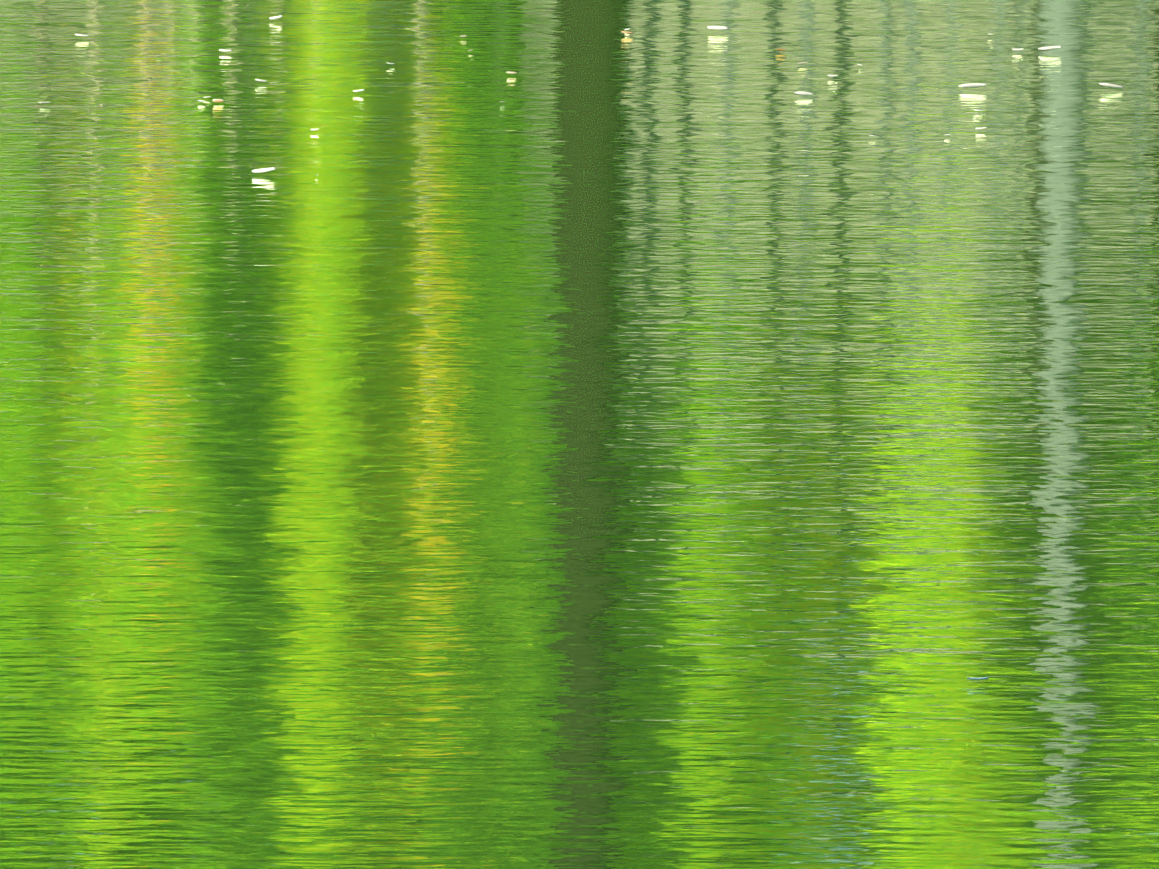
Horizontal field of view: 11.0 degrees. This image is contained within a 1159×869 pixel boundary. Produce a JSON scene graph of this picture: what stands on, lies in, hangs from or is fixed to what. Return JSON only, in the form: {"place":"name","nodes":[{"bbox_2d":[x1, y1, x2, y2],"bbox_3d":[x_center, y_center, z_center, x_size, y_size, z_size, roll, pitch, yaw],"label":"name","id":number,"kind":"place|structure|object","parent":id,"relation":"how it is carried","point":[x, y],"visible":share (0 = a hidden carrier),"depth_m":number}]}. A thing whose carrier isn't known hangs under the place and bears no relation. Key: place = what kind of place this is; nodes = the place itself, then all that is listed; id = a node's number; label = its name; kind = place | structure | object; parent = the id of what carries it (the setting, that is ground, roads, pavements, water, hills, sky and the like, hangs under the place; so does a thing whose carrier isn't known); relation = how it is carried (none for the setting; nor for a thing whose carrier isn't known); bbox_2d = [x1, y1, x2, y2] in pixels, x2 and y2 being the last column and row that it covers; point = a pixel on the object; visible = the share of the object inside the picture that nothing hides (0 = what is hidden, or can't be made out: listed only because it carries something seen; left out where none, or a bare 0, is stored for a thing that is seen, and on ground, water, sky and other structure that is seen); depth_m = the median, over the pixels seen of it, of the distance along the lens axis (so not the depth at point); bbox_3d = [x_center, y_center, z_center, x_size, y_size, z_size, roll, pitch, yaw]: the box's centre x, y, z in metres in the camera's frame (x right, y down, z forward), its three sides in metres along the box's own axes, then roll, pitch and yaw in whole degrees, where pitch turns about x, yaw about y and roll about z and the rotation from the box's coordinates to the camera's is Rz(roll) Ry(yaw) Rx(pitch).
{"place":"outdoors","nodes":[
{"label":"outdoors","id":0,"kind":"place"},
{"bbox_2d":[0,0,1158,868],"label":"pond water","id":1,"kind":"structure","parent":0,"point":[660,435],"depth_m":9.23},
{"bbox_2d":[252,167,275,172],"bbox_3d":[-0.622,-0.520,11.844,0.049,0.012,0.010,2,11,10],"label":"petal","id":2,"kind":"object","parent":1,"relation":"on","point":[263,170],"visible":0.98,"depth_m":11.84},
{"bbox_2d":[269,15,281,19],"bbox_3d":[-0.720,-0.987,14.251,0.034,0.008,0.011,-11,-23,19],"label":"petal","id":3,"kind":"object","parent":1,"relation":"on","point":[275,17],"visible":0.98,"depth_m":14.25},
{"bbox_2d":[707,26,727,29],"bbox_3d":[0.323,-0.949,14.048,0.049,0.010,0.011,0,11,-2],"label":"petal","id":4,"kind":"object","parent":1,"relation":"on","point":[717,27],"visible":1,"depth_m":14.04},
{"bbox_2d":[794,91,812,95],"bbox_3d":[0.483,-0.734,12.962,0.041,0.010,0.009,-1,11,-4],"label":"petal","id":5,"kind":"object","parent":1,"relation":"on","point":[803,93],"visible":0.94,"depth_m":12.96},
{"bbox_2d":[958,83,986,87],"bbox_3d":[0.853,-0.757,13.068,0.062,0.012,0.013,2,11,8],"label":"petal","id":6,"kind":"object","parent":1,"relation":"on","point":[972,85],"visible":0.98,"depth_m":13.06},
{"bbox_2d":[1038,46,1061,49],"bbox_3d":[1.070,-0.878,13.685,0.055,0.011,0.014,1,11,5],"label":"petal","id":7,"kind":"object","parent":1,"relation":"on","point":[1049,48],"visible":1,"depth_m":13.68},
{"bbox_2d":[1099,83,1123,87],"bbox_3d":[1.154,-0.756,13.065,0.058,0.005,0.016,8,-30,-14],"label":"petal","id":8,"kind":"object","parent":1,"relation":"on","point":[1110,85],"visible":0.96,"depth_m":13.06}
]}

